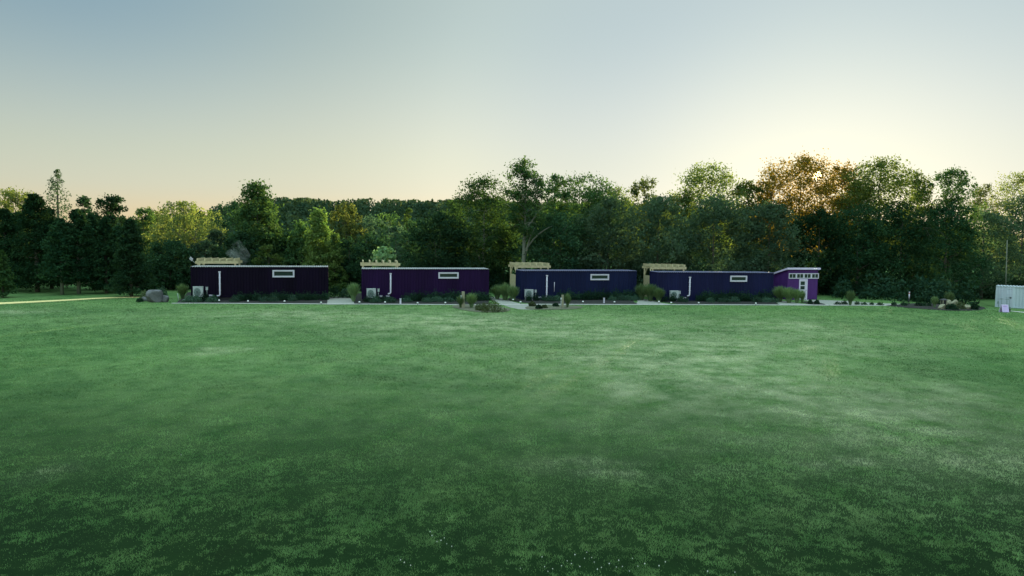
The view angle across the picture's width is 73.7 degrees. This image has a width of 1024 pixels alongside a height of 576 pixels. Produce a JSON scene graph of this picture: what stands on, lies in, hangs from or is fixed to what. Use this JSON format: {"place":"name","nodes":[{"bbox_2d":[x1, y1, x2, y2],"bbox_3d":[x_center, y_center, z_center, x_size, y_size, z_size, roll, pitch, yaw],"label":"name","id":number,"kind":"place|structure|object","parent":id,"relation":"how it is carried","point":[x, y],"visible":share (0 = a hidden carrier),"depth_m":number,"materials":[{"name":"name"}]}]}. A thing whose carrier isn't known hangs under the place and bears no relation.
{"place":"outdoors","nodes":[
{"label":"outdoors","id":0,"kind":"place"},
{"bbox_2d":[360,260,399,267],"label":"pergola","id":1,"kind":"object","parent":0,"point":[382,263],"visible":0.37,"depth_m":67.07,"materials":[{"name":"beige wood"}]},
{"bbox_2d":[465,293,477,307],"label":"ornamental grass","id":2,"kind":"object","parent":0,"point":[471,300],"depth_m":58.59,"materials":[{"name":"green plant"}]},
{"bbox_2d":[497,282,512,299],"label":"ornamental grass","id":3,"kind":"object","parent":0,"point":[503,288],"depth_m":66.66,"materials":[{"name":"green plant"}]},
{"bbox_2d":[0,225,1023,575],"bbox_3d":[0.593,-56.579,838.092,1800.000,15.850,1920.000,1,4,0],"label":"lawn","id":4,"kind":"structure","parent":0,"point":[234,559],"depth_m":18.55,"materials":[{"name":"plant"}]},
{"bbox_2d":[0,250,18,297],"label":"evergreen tree","id":5,"kind":"object","parent":4,"relation":"on","point":[7,286],"visible":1,"depth_m":64.00,"materials":[{"name":"green plant"}]},
{"bbox_2d":[0,208,34,288],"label":"evergreen tree","id":6,"kind":"object","parent":4,"relation":"on","point":[7,219],"visible":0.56,"depth_m":71.55,"materials":[{"name":"green plant"}]},
{"bbox_2d":[0,186,39,255],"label":"deciduous tree","id":7,"kind":"object","parent":4,"relation":"on","point":[13,194],"visible":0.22,"depth_m":85.05,"materials":[{"name":"green plant"}]},
{"bbox_2d":[1,193,68,291],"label":"evergreen tree","id":8,"kind":"object","parent":4,"relation":"on","point":[33,207],"visible":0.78,"depth_m":70.00,"materials":[{"name":"green plant"}]},
{"bbox_2d":[43,169,71,221],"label":"larch tree","id":9,"kind":"object","parent":4,"relation":"on","point":[57,183],"visible":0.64,"depth_m":79.34,"materials":[{"name":"green plant"}]},
{"bbox_2d":[34,218,85,294],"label":"evergreen tree","id":10,"kind":"object","parent":4,"relation":"on","point":[58,227],"visible":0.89,"depth_m":67.26,"materials":[{"name":"green plant"}]},
{"bbox_2d":[0,297,137,303],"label":"sandy path","id":11,"kind":"structure","parent":4,"relation":"on","point":[59,300],"depth_m":61.41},
{"bbox_2d":[46,208,110,293],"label":"evergreen tree","id":12,"kind":"object","parent":4,"relation":"on","point":[80,226],"visible":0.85,"depth_m":68.44,"materials":[{"name":"green plant"}]},
{"bbox_2d":[67,213,101,289],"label":"evergreen tree","id":13,"kind":"object","parent":4,"relation":"on","point":[93,218],"visible":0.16,"depth_m":74.31,"materials":[{"name":"green plant"}]},
{"bbox_2d":[76,195,94,219],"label":"deciduous tree","id":14,"kind":"object","parent":4,"relation":"on","point":[83,200],"visible":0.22,"depth_m":91.36,"materials":[{"name":"green plant"}]},
{"bbox_2d":[84,217,120,293],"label":"evergreen tree","id":15,"kind":"object","parent":4,"relation":"on","point":[105,229],"visible":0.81,"depth_m":69.39,"materials":[{"name":"green plant"}]},
{"bbox_2d":[91,192,129,246],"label":"deciduous tree","id":16,"kind":"object","parent":4,"relation":"on","point":[110,206],"visible":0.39,"depth_m":81.21,"materials":[{"name":"green plant"}]},
{"bbox_2d":[104,219,158,296],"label":"evergreen tree","id":17,"kind":"object","parent":4,"relation":"on","point":[129,256],"visible":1,"depth_m":65.92,"materials":[{"name":"green plant"}]},
{"bbox_2d":[127,207,156,263],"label":"deciduous tree","id":18,"kind":"object","parent":4,"relation":"on","point":[148,217],"visible":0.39,"depth_m":94.36,"materials":[{"name":"green plant"}]},
{"bbox_2d":[145,290,162,301],"bbox_3d":[-31.995,0.756,61.133,1.405,1.262,1.335,1,4,0],"label":"boulder","id":19,"kind":"object","parent":4,"relation":"on","point":[153,295],"visible":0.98,"depth_m":60.72,"materials":[{"name":"grey stone"}]},
{"bbox_2d":[139,204,175,260],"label":"deciduous tree","id":20,"kind":"object","parent":4,"relation":"on","point":[157,220],"visible":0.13,"depth_m":97.17,"materials":[{"name":"green plant"}]},
{"bbox_2d":[143,235,200,289],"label":"deciduous tree","id":21,"kind":"object","parent":4,"relation":"on","point":[161,259],"visible":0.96,"depth_m":75.20,"materials":[{"name":"green plant"}]},
{"bbox_2d":[134,200,228,267],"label":"willow tree","id":22,"kind":"object","parent":4,"relation":"on","point":[187,225],"visible":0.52,"depth_m":83.23,"materials":[{"name":"green plant"}]},
{"bbox_2d":[185,239,224,272],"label":"deciduous tree","id":23,"kind":"object","parent":4,"relation":"on","point":[198,247],"visible":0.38,"depth_m":78.23,"materials":[{"name":"green plant"}]},
{"bbox_2d":[204,229,227,264],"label":"deciduous tree","id":24,"kind":"object","parent":4,"relation":"on","point":[215,235],"visible":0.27,"depth_m":80.23,"materials":[{"name":"green plant"}]},
{"bbox_2d":[212,199,243,248],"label":"deciduous tree","id":25,"kind":"object","parent":4,"relation":"on","point":[235,205],"visible":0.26,"depth_m":128.53,"materials":[{"name":"green plant"}]},
{"bbox_2d":[215,228,270,265],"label":"deciduous tree","id":26,"kind":"object","parent":4,"relation":"on","point":[231,242],"visible":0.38,"depth_m":74.50,"materials":[{"name":"green plant"}]},
{"bbox_2d":[176,292,326,303],"bbox_3d":[-25.619,0.918,67.069,16.198,0.001,14.230,0,4,-8],"label":"planting bed","id":27,"kind":"object","parent":4,"relation":"on","point":[286,301],"visible":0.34,"depth_m":62.26,"materials":[{"name":"green soil"}]},
{"bbox_2d":[176,283,189,298],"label":"ornamental grass","id":28,"kind":"object","parent":27,"relation":"on","point":[182,290],"depth_m":64.76,"materials":[{"name":"green plant"}]},
{"bbox_2d":[195,258,241,265],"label":"pergola","id":29,"kind":"object","parent":27,"relation":"on","point":[204,261],"visible":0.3,"depth_m":65.71,"materials":[{"name":"beige wood"}]},
{"bbox_2d":[225,178,287,264],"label":"deciduous tree","id":30,"kind":"object","parent":4,"relation":"on","point":[255,193],"visible":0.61,"depth_m":76.95,"materials":[{"name":"green plant"}]},
{"bbox_2d":[190,265,328,299],"bbox_3d":[-23.874,-0.394,65.291,12.190,3.434,2.692,0,4,-14],"label":"container cabin","id":31,"kind":"object","parent":4,"relation":"on","point":[224,282],"visible":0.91,"depth_m":64.20,"materials":[{"name":"metal"}]},
{"bbox_2d":[272,270,293,276],"bbox_3d":[-21.633,-1.358,64.640,1.977,0.691,0.095,0,4,-14],"label":"window","id":32,"kind":"structure","parent":31,"relation":"in","point":[275,273],"depth_m":64.61,"materials":[{"name":"white paint"}]},
{"bbox_2d":[251,243,284,265],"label":"deciduous tree","id":33,"kind":"object","parent":4,"relation":"on","point":[265,251],"visible":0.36,"depth_m":72.62,"materials":[{"name":"green plant"}]},
{"bbox_2d":[273,231,307,265],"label":"deciduous tree","id":34,"kind":"object","parent":4,"relation":"on","point":[285,245],"visible":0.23,"depth_m":80.06,"materials":[{"name":"green plant"}]},
{"bbox_2d":[279,219,315,265],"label":"deciduous tree","id":35,"kind":"object","parent":4,"relation":"on","point":[294,235],"visible":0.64,"depth_m":78.19,"materials":[{"name":"green plant"}]},
{"bbox_2d":[296,206,345,265],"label":"deciduous tree","id":36,"kind":"object","parent":4,"relation":"on","point":[319,230],"visible":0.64,"depth_m":76.69,"materials":[{"name":"green plant"}]},
{"bbox_2d":[321,232,349,291],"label":"deciduous tree","id":37,"kind":"object","parent":4,"relation":"on","point":[333,258],"visible":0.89,"depth_m":74.62,"materials":[{"name":"green plant"}]},
{"bbox_2d":[325,297,353,304],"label":"gravel walk","id":38,"kind":"structure","parent":4,"relation":"on","point":[337,301],"depth_m":63.64,"materials":[{"name":"grey gravel"}]},
{"bbox_2d":[325,202,368,258],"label":"tree","id":39,"kind":"object","parent":4,"relation":"on","point":[348,227],"visible":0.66,"depth_m":104.41,"materials":[{"name":"green plant"}]},
{"bbox_2d":[326,236,374,290],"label":"deciduous tree","id":40,"kind":"object","parent":4,"relation":"on","point":[352,267],"visible":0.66,"depth_m":76.38,"materials":[{"name":"green plant"}]},
{"bbox_2d":[355,213,380,256],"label":"deciduous tree","id":41,"kind":"object","parent":4,"relation":"on","point":[369,223],"visible":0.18,"depth_m":109.42,"materials":[{"name":"green plant"}]},
{"bbox_2d":[349,231,396,267],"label":"deciduous tree","id":42,"kind":"object","parent":4,"relation":"on","point":[372,245],"visible":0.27,"depth_m":83.21,"materials":[{"name":"green plant"}]},
{"bbox_2d":[375,211,400,252],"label":"deciduous tree","id":43,"kind":"object","parent":4,"relation":"on","point":[392,219],"visible":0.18,"depth_m":119.24,"materials":[{"name":"green plant"}]},
{"bbox_2d":[366,226,417,267],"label":"deciduous tree","id":44,"kind":"object","parent":4,"relation":"on","point":[393,233],"visible":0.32,"depth_m":95.09,"materials":[{"name":"green plant"}]},
{"bbox_2d":[398,207,416,263],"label":"deciduous tree","id":45,"kind":"object","parent":4,"relation":"on","point":[409,210],"visible":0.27,"depth_m":104.36,"materials":[{"name":"green plant"}]},
{"bbox_2d":[399,219,433,267],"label":"deciduous tree","id":46,"kind":"object","parent":4,"relation":"on","point":[408,257],"visible":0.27,"depth_m":85.09,"materials":[{"name":"green plant"}]},
{"bbox_2d":[354,293,488,303],"bbox_3d":[-8.844,1.021,68.167,14.274,0.001,13.653,0,4,-8],"label":"planting bed","id":47,"kind":"object","parent":4,"relation":"on","point":[358,298],"visible":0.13,"depth_m":63.25,"materials":[{"name":"green soil"}]},
{"bbox_2d":[347,282,359,301],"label":"ornamental grass","id":48,"kind":"object","parent":47,"relation":"on","point":[353,291],"depth_m":63.54,"materials":[{"name":"green plant"}]},
{"bbox_2d":[370,246,398,267],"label":"sapling","id":49,"kind":"object","parent":47,"relation":"on","point":[381,253],"visible":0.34,"depth_m":70.90,"materials":[{"name":"green plant"}]},
{"bbox_2d":[361,267,488,300],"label":"container cabin","id":50,"kind":"object","parent":4,"relation":"on","point":[396,283],"visible":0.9,"depth_m":65.57,"materials":[{"name":"metal"}]},
{"bbox_2d":[438,272,458,278],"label":"window","id":51,"kind":"structure","parent":50,"relation":"in","point":[441,275],"depth_m":65.98,"materials":[{"name":"white paint"}]},
{"bbox_2d":[403,209,479,267],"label":"deciduous tree","id":52,"kind":"object","parent":4,"relation":"on","point":[435,255],"visible":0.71,"depth_m":75.49,"materials":[{"name":"green plant"}]},
{"bbox_2d":[437,198,471,267],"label":"deciduous tree","id":53,"kind":"object","parent":4,"relation":"on","point":[452,200],"visible":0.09,"depth_m":123.70,"materials":[{"name":"green plant"}]},
{"bbox_2d":[452,304,509,311],"bbox_3d":[-2.746,1.706,58.568,4.133,0.008,7.368,-2,4,-32],"label":"planting bed","id":54,"kind":"object","parent":4,"relation":"on","point":[467,307],"visible":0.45,"depth_m":57.97,"materials":[{"name":"green plant"}]},
{"bbox_2d":[480,300,506,312],"bbox_3d":[-1.529,1.465,55.646,2.362,1.019,2.280,1,4,0],"label":"shrub","id":55,"kind":"object","parent":54,"relation":"on","point":[489,307],"visible":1,"depth_m":55.52,"materials":[{"name":"green plant"}]},
{"bbox_2d":[441,170,527,274],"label":"deciduous tree","id":56,"kind":"object","parent":4,"relation":"on","point":[477,250],"visible":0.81,"depth_m":77.74,"materials":[{"name":"green plant"}]},
{"bbox_2d":[480,222,522,285],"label":"deciduous tree","id":57,"kind":"object","parent":4,"relation":"on","point":[504,276],"visible":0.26,"depth_m":81.22,"materials":[{"name":"green plant"}]},
{"bbox_2d":[491,297,533,309],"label":"gravel walk","id":58,"kind":"structure","parent":4,"relation":"on","point":[500,301],"depth_m":63.32,"materials":[{"name":"grey gravel"}]},
{"bbox_2d":[506,285,519,300],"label":"ornamental grass","id":59,"kind":"object","parent":4,"relation":"on","point":[513,292],"depth_m":65.65,"materials":[{"name":"green plant"}]},
{"bbox_2d":[9,251,1023,307],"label":"undergrowth","id":60,"kind":"object","parent":4,"relation":"on","point":[920,294],"visible":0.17,"depth_m":74.73,"materials":[{"name":"green plant"}]},
{"bbox_2d":[9,196,1023,282],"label":"woods","id":61,"kind":"object","parent":4,"relation":"on","point":[295,209],"visible":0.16,"depth_m":194.55,"materials":[{"name":"green plant"}]},
{"bbox_2d":[498,155,555,268],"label":"deciduous tree","id":62,"kind":"object","parent":4,"relation":"on","point":[525,202],"visible":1,"depth_m":74.92,"materials":[{"name":"green plant"}]},
{"bbox_2d":[506,207,598,269],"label":"deciduous tree","id":63,"kind":"object","parent":4,"relation":"on","point":[556,221],"visible":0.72,"depth_m":76.41,"materials":[{"name":"green plant"}]},
{"bbox_2d":[525,305,581,308],"bbox_3d":[3.683,1.686,59.920,5.132,0.001,4.274,1,4,0],"label":"planting bed","id":64,"kind":"object","parent":4,"relation":"on","point":[554,307],"visible":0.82,"depth_m":59.72,"materials":[{"name":"grey gravel"}]},
{"bbox_2d":[538,173,572,258],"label":"deciduous tree","id":65,"kind":"object","parent":4,"relation":"on","point":[554,178],"visible":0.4,"depth_m":82.99,"materials":[{"name":"green plant"}]},
{"bbox_2d":[507,297,636,303],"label":"planting bed","id":66,"kind":"object","parent":4,"relation":"on","point":[592,301],"visible":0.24,"depth_m":65.71,"materials":[{"name":"green soil"}]},
{"bbox_2d":[508,262,550,286],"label":"pergola","id":67,"kind":"object","parent":66,"relation":"on","point":[517,265],"visible":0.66,"depth_m":70.66,"materials":[{"name":"beige wood"}]},
{"bbox_2d":[515,269,636,299],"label":"container cabin","id":68,"kind":"object","parent":4,"relation":"on","point":[546,282],"visible":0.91,"depth_m":68.69,"materials":[{"name":"blue metal"}]},
{"bbox_2d":[590,274,608,279],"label":"window","id":69,"kind":"structure","parent":68,"relation":"in","point":[592,276],"depth_m":69.14,"materials":[{"name":"white paint"}]},
{"bbox_2d":[546,171,643,269],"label":"deciduous tree","id":70,"kind":"object","parent":4,"relation":"on","point":[596,194],"visible":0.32,"depth_m":83.18,"materials":[{"name":"green plant"}]},
{"bbox_2d":[551,191,656,284],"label":"deciduous tree","id":71,"kind":"object","parent":4,"relation":"on","point":[596,258],"visible":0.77,"depth_m":75.39,"materials":[{"name":"green plant"}]},
{"bbox_2d":[604,184,638,264],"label":"deciduous tree","id":72,"kind":"object","parent":4,"relation":"on","point":[619,189],"visible":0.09,"depth_m":91.23,"materials":[{"name":"green plant"}]},
{"bbox_2d":[223,303,1023,312],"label":"edging path","id":73,"kind":"structure","parent":4,"relation":"on","point":[559,304],"depth_m":63.02,"materials":[{"name":"grey concrete"}]},
{"bbox_2d":[628,176,658,261],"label":"deciduous tree","id":74,"kind":"object","parent":4,"relation":"on","point":[636,188],"visible":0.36,"depth_m":91.01,"materials":[{"name":"green plant"}]},
{"bbox_2d":[610,193,695,286],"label":"deciduous tree","id":75,"kind":"object","parent":4,"relation":"on","point":[657,205],"visible":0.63,"depth_m":74.89,"materials":[{"name":"green plant"}]},
{"bbox_2d":[651,287,666,301],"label":"ornamental grass","id":76,"kind":"object","parent":4,"relation":"on","point":[658,294],"depth_m":66.35,"materials":[{"name":"green plant"}]},
{"bbox_2d":[655,185,698,257],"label":"deciduous tree","id":77,"kind":"object","parent":4,"relation":"on","point":[682,201],"visible":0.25,"depth_m":90.99,"materials":[{"name":"green plant"}]},
{"bbox_2d":[649,271,773,300],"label":"container cabin","id":78,"kind":"object","parent":4,"relation":"on","point":[688,284],"visible":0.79,"depth_m":68.77,"materials":[{"name":"metal"}]},
{"bbox_2d":[665,158,758,269],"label":"deciduous tree","id":79,"kind":"object","parent":4,"relation":"on","point":[705,180],"visible":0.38,"depth_m":91.33,"materials":[{"name":"green plant"}]},
{"bbox_2d":[661,189,767,270],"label":"deciduous tree","id":80,"kind":"object","parent":4,"relation":"on","point":[722,212],"visible":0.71,"depth_m":75.45,"materials":[{"name":"green plant"}]},
{"bbox_2d":[661,301,777,303],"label":"planting bed","id":81,"kind":"object","parent":4,"relation":"on","point":[716,302],"visible":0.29,"depth_m":66.40,"materials":[{"name":"green soil"}]},
{"bbox_2d":[642,263,685,296],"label":"pergola","id":82,"kind":"object","parent":81,"relation":"on","point":[662,266],"visible":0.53,"depth_m":71.29,"materials":[{"name":"beige wood"}]},
{"bbox_2d":[726,179,773,255],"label":"deciduous tree","id":83,"kind":"object","parent":4,"relation":"on","point":[749,184],"visible":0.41,"depth_m":90.61,"materials":[{"name":"green plant"}]},
{"bbox_2d":[728,197,811,287],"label":"deciduous tree","id":84,"kind":"object","parent":4,"relation":"on","point":[768,212],"visible":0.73,"depth_m":74.46,"materials":[{"name":"green plant"}]},
{"bbox_2d":[754,171,791,267],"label":"deciduous tree","id":85,"kind":"object","parent":4,"relation":"on","point":[772,197],"visible":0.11,"depth_m":93.86,"materials":[{"name":"green plant"}]},
{"bbox_2d":[773,268,820,299],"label":"shed","id":86,"kind":"structure","parent":4,"relation":"on","point":[805,279],"depth_m":71.53,"materials":[{"name":"purple paint"}]},
{"bbox_2d":[749,148,859,261],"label":"deciduous tree","id":87,"kind":"object","parent":4,"relation":"on","point":[804,164],"visible":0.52,"depth_m":90.77,"materials":[{"name":"brown plant"}]},
{"bbox_2d":[775,204,860,294],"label":"deciduous tree","id":88,"kind":"object","parent":4,"relation":"on","point":[817,219],"visible":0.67,"depth_m":77.79,"materials":[{"name":"green plant"}]},
{"bbox_2d":[820,159,860,265],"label":"deciduous tree","id":89,"kind":"object","parent":4,"relation":"on","point":[836,168],"visible":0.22,"depth_m":93.81,"materials":[{"name":"green plant"}]},
{"bbox_2d":[805,300,890,304],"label":"gravel walk","id":90,"kind":"structure","parent":4,"relation":"on","point":[829,302],"depth_m":68.26,"materials":[{"name":"grey gravel"}]},
{"bbox_2d":[809,200,916,295],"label":"deciduous tree","id":91,"kind":"object","parent":4,"relation":"on","point":[859,257],"visible":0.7,"depth_m":78.36,"materials":[{"name":"green plant"}]},
{"bbox_2d":[823,154,931,277],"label":"deciduous tree","id":92,"kind":"object","parent":4,"relation":"on","point":[857,185],"visible":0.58,"depth_m":87.18,"materials":[{"name":"green plant"}]},
{"bbox_2d":[856,196,958,296],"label":"deciduous tree","id":93,"kind":"object","parent":4,"relation":"on","point":[905,254],"visible":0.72,"depth_m":80.06,"materials":[{"name":"green plant"}]},
{"bbox_2d":[899,167,943,296],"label":"deciduous tree","id":94,"kind":"object","parent":4,"relation":"on","point":[924,187],"visible":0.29,"depth_m":90.56,"materials":[{"name":"green plant"}]},
{"bbox_2d":[886,303,985,310],"bbox_3d":[46.121,2.031,69.995,23.399,1.146,6.491,-3,5,-41],"label":"planting bed","id":95,"kind":"object","parent":4,"relation":"on","point":[910,305],"visible":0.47,"depth_m":64.37,"materials":[{"name":"green soil"}]},
{"bbox_2d":[916,164,987,291],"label":"deciduous tree","id":96,"kind":"object","parent":4,"relation":"on","point":[960,180],"visible":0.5,"depth_m":88.36,"materials":[{"name":"green plant"}]},
{"bbox_2d":[909,199,1002,297],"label":"deciduous tree","id":97,"kind":"object","parent":4,"relation":"on","point":[947,212],"visible":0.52,"depth_m":85.51,"materials":[{"name":"green plant"}]},
{"bbox_2d":[941,203,1023,298],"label":"deciduous tree","id":98,"kind":"object","parent":4,"relation":"on","point":[992,218],"visible":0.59,"depth_m":91.55,"materials":[{"name":"green plant"}]},
{"bbox_2d":[965,183,1010,258],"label":"deciduous tree","id":99,"kind":"object","parent":4,"relation":"on","point":[980,194],"visible":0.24,"depth_m":105.24,"materials":[{"name":"green plant"}]},
{"bbox_2d":[971,171,1023,273],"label":"deciduous tree","id":100,"kind":"object","parent":4,"relation":"on","point":[1017,182],"visible":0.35,"depth_m":105.00,"materials":[{"name":"green plant"}]},
{"bbox_2d":[976,190,1023,285],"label":"deciduous tree","id":101,"kind":"object","parent":4,"relation":"on","point":[1019,202],"visible":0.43,"depth_m":95.47,"materials":[{"name":"green plant"}]},
{"bbox_2d":[995,285,1023,308],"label":"shipping container","id":102,"kind":"object","parent":4,"relation":"on","point":[1010,296],"visible":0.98,"depth_m":79.40,"materials":[{"name":"white metal"}]},
{"bbox_2d":[996,287,1004,306],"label":"door","id":103,"kind":"structure","parent":102,"relation":"in","point":[1000,296],"depth_m":79.92,"materials":[{"name":"grey paint"}]},
{"bbox_2d":[1004,287,1012,306],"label":"door","id":104,"kind":"structure","parent":102,"relation":"in","point":[1008,299],"depth_m":79.46,"materials":[{"name":"grey paint"}]},
{"bbox_2d":[0,0,1023,239],"label":"sky","id":105,"kind":"structure","parent":0,"point":[145,103],"materials":[{"name":"blue"}]},
{"bbox_2d":[643,283,656,300],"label":"ornamental grass","id":106,"kind":"object","parent":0,"point":[648,289],"depth_m":67.56,"materials":[{"name":"green plant"}]},
{"bbox_2d":[779,287,796,302],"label":"ornamental grass","id":107,"kind":"object","parent":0,"point":[788,293],"depth_m":67.02,"materials":[{"name":"green plant"}]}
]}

